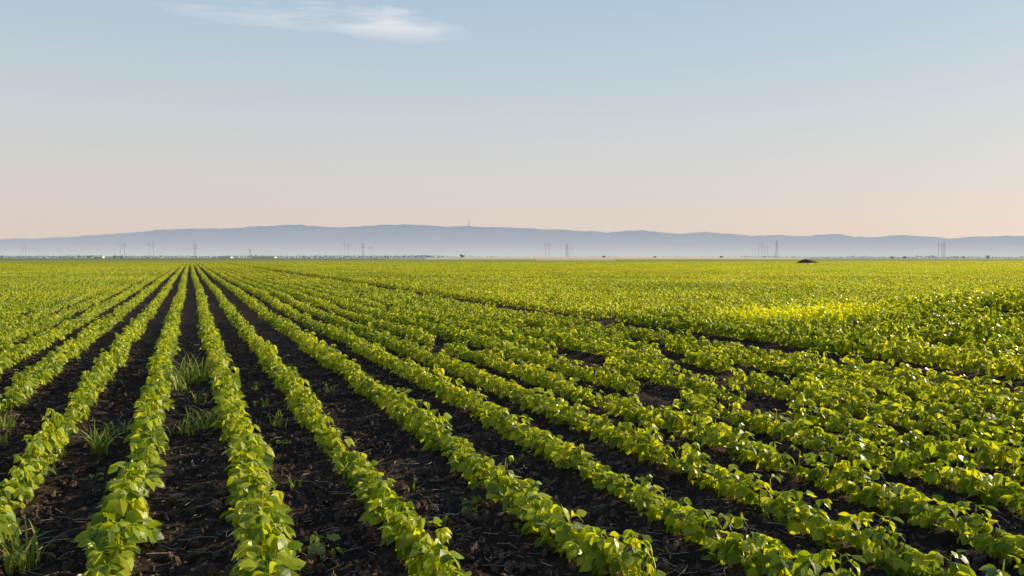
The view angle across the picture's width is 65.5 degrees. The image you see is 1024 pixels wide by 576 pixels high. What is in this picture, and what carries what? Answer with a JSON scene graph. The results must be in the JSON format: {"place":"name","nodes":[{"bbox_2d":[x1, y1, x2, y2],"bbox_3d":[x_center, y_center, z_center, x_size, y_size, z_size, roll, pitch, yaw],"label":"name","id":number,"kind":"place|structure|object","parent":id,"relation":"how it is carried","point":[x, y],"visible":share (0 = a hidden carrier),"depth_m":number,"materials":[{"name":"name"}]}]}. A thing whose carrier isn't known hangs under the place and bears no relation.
{"place":"outdoors","nodes":[
{"label":"outdoors","id":0,"kind":"place"},
{"bbox_2d":[0,258,383,259],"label":"distant crop field","id":1,"kind":"structure","parent":0,"point":[185,259],"depth_m":622.10,"materials":[{"name":"plant"}]},
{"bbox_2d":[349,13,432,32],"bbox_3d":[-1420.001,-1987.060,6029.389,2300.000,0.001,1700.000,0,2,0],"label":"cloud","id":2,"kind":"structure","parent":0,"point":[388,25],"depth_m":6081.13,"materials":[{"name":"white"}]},
{"bbox_2d":[0,258,1023,575],"bbox_3d":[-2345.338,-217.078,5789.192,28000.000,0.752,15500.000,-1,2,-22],"label":"ground","id":3,"kind":"structure","parent":0,"point":[418,464],"depth_m":6.27,"materials":[{"name":"soil"}]},
{"bbox_2d":[0,429,7,443],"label":"grass weed","id":4,"kind":"object","parent":3,"relation":"on","point":[5,440],"depth_m":6.80,"materials":[{"name":"green plant"}]},
{"bbox_2d":[0,410,17,429],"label":"grass weed","id":5,"kind":"object","parent":3,"relation":"on","point":[10,424],"depth_m":7.43,"materials":[{"name":"green plant"}]},
{"bbox_2d":[0,518,82,573],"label":"grass weed","id":6,"kind":"object","parent":3,"relation":"on","point":[18,555],"depth_m":4.10,"materials":[{"name":"green plant"}]},
{"bbox_2d":[86,472,103,482],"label":"broadleaf weed","id":7,"kind":"object","parent":3,"relation":"on","point":[92,476],"visible":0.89,"depth_m":5.67,"materials":[{"name":"green plant"}]},
{"bbox_2d":[62,419,129,454],"bbox_3d":[-3.369,1.210,6.441,0.639,0.277,0.584,-1,2,-22],"label":"grass weed","id":8,"kind":"object","parent":3,"relation":"on","point":[96,446],"depth_m":6.44,"materials":[{"name":"green plant"}]},
{"bbox_2d":[93,255,104,257],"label":"farmhouse","id":9,"kind":"object","parent":3,"relation":"on","point":[98,256],"visible":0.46,"depth_m":876.53,"materials":[{"name":"white glass"}]},
{"bbox_2d":[102,419,130,433],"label":"grass weed","id":10,"kind":"object","parent":3,"relation":"on","point":[113,428],"depth_m":7.22,"materials":[{"name":"green plant"}]},
{"bbox_2d":[163,415,199,436],"bbox_3d":[-2.961,1.229,7.173,0.341,0.176,0.508,1,2,16],"label":"grass weed","id":11,"kind":"object","parent":3,"relation":"on","point":[187,430],"depth_m":7.18,"materials":[{"name":"green plant"}]},
{"bbox_2d":[164,368,206,391],"bbox_3d":[-3.933,1.092,9.418,0.618,0.280,0.526,1,2,27],"label":"grass weed","id":12,"kind":"object","parent":3,"relation":"on","point":[180,388],"depth_m":9.44,"materials":[{"name":"green plant"}]},
{"bbox_2d":[162,352,224,383],"bbox_3d":[-4.102,0.993,10.061,0.928,0.430,0.934,0,2,-11],"label":"grass weed","id":13,"kind":"object","parent":3,"relation":"on","point":[196,375],"depth_m":10.11,"materials":[{"name":"green plant"}]},
{"bbox_2d":[181,388,208,402],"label":"grass weed","id":14,"kind":"object","parent":3,"relation":"on","point":[195,398],"depth_m":8.71,"materials":[{"name":"green plant"}]},
{"bbox_2d":[182,405,221,430],"bbox_3d":[-2.869,1.190,7.393,0.531,0.235,0.562,-1,2,-22],"label":"grass weed","id":15,"kind":"object","parent":3,"relation":"on","point":[206,425],"depth_m":7.39,"materials":[{"name":"green plant"}]},
{"bbox_2d":[218,256,232,257],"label":"farm shed","id":16,"kind":"structure","parent":3,"relation":"on","point":[225,256],"depth_m":1594.58,"materials":[{"name":"grey metal"}]},
{"bbox_2d":[249,381,260,390],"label":"grass weed","id":17,"kind":"object","parent":3,"relation":"on","point":[256,387],"depth_m":9.49,"materials":[{"name":"green plant"}]},
{"bbox_2d":[252,398,268,406],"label":"grass weed","id":18,"kind":"object","parent":3,"relation":"on","point":[264,403],"depth_m":8.45,"materials":[{"name":"green plant"}]},
{"bbox_2d":[252,256,276,257],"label":"farm shed","id":19,"kind":"structure","parent":3,"relation":"on","point":[264,256],"depth_m":1493.87,"materials":[{"name":"grey metal"}]},
{"bbox_2d":[266,408,287,427],"bbox_3d":[-2.206,1.208,7.454,0.283,0.189,0.289,-1,2,-22],"label":"grass weed","id":20,"kind":"object","parent":3,"relation":"on","point":[275,423],"depth_m":7.46,"materials":[{"name":"green plant"}]},
{"bbox_2d":[276,439,291,445],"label":"broadleaf weed","id":21,"kind":"object","parent":3,"relation":"on","point":[282,442],"visible":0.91,"depth_m":6.71,"materials":[{"name":"green plant"}]},
{"bbox_2d":[282,474,306,489],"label":"grass weed","id":22,"kind":"object","parent":3,"relation":"on","point":[292,485],"depth_m":5.47,"materials":[{"name":"green plant"}]},
{"bbox_2d":[308,533,343,557],"bbox_3d":[-1.011,1.397,4.301,0.188,0.130,0.173,-1,2,-22],"label":"broadleaf weed","id":23,"kind":"object","parent":3,"relation":"on","point":[319,546],"visible":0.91,"depth_m":4.27,"materials":[{"name":"green plant"}]},
{"bbox_2d":[325,384,336,392],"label":"grass weed","id":24,"kind":"object","parent":3,"relation":"on","point":[326,388],"depth_m":9.33,"materials":[{"name":"green plant"}]},
{"bbox_2d":[407,478,421,492],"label":"grass weed","id":25,"kind":"object","parent":3,"relation":"on","point":[414,489],"depth_m":5.42,"materials":[{"name":"green plant"}]},
{"bbox_2d":[426,515,448,527],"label":"grass weed","id":26,"kind":"object","parent":3,"relation":"on","point":[444,523],"depth_m":4.71,"materials":[{"name":"green plant"}]},
{"bbox_2d":[461,495,484,515],"bbox_3d":[-0.248,1.370,5.004,0.173,0.114,0.142,-1,2,-22],"label":"broadleaf weed","id":27,"kind":"object","parent":3,"relation":"on","point":[475,499],"visible":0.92,"depth_m":5.00,"materials":[{"name":"green plant"}]},
{"bbox_2d":[0,261,1023,575],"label":"soybean crop rows","id":28,"kind":"object","parent":3,"relation":"on","point":[896,305],"visible":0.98,"depth_m":9.04,"materials":[{"name":"green plant"}]},
{"bbox_2d":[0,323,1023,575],"bbox_3d":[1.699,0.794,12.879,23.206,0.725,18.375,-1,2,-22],"label":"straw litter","id":29,"kind":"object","parent":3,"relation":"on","point":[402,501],"visible":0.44,"depth_m":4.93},
{"bbox_2d":[0,255,1023,258],"bbox_3d":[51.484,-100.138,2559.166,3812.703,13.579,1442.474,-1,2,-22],"label":"distant treeline","id":30,"kind":"object","parent":3,"relation":"on","point":[330,256],"visible":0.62,"depth_m":2481.44,"materials":[{"name":"green plant"}]},
{"bbox_2d":[508,457,518,464],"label":"broadleaf weed","id":31,"kind":"object","parent":3,"relation":"on","point":[512,461],"visible":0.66,"depth_m":6.07,"materials":[{"name":"green plant"}]},
{"bbox_2d":[796,259,818,262],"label":"dirt mound","id":32,"kind":"object","parent":3,"relation":"on","point":[806,261],"visible":0.6,"depth_m":198.98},
{"bbox_2d":[0,224,1023,257],"bbox_3d":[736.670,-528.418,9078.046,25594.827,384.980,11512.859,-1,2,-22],"label":"hills","id":33,"kind":"structure","parent":0,"point":[313,241],"depth_m":8037.55,"materials":[{"name":"grey"}]},
{"bbox_2d":[0,0,1023,239],"label":"sky","id":34,"kind":"structure","parent":0,"point":[854,118],"materials":[{"name":"blue"}]},
{"bbox_2d":[536,259,615,260],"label":"wheat field","id":35,"kind":"structure","parent":0,"point":[575,260],"depth_m":471.21,"materials":[{"name":"plant"}]},
{"bbox_2d":[424,257,806,258],"bbox_3d":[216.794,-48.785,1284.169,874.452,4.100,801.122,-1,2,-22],"label":"wheat field","id":36,"kind":"structure","parent":0,"point":[614,258],"depth_m":995.09,"materials":[{"name":"plant"}]},
{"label":"electricity pylon","id":37,"kind":"object","parent":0,"visible":0},
{"bbox_2d":[0,245,1009,252],"bbox_3d":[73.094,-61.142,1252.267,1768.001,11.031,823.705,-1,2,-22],"label":"power lines","id":38,"kind":"object","parent":37,"relation":"attached to","point":[481,250],"visible":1,"depth_m":1153.18,"materials":[{"name":"metal"}]}
]}

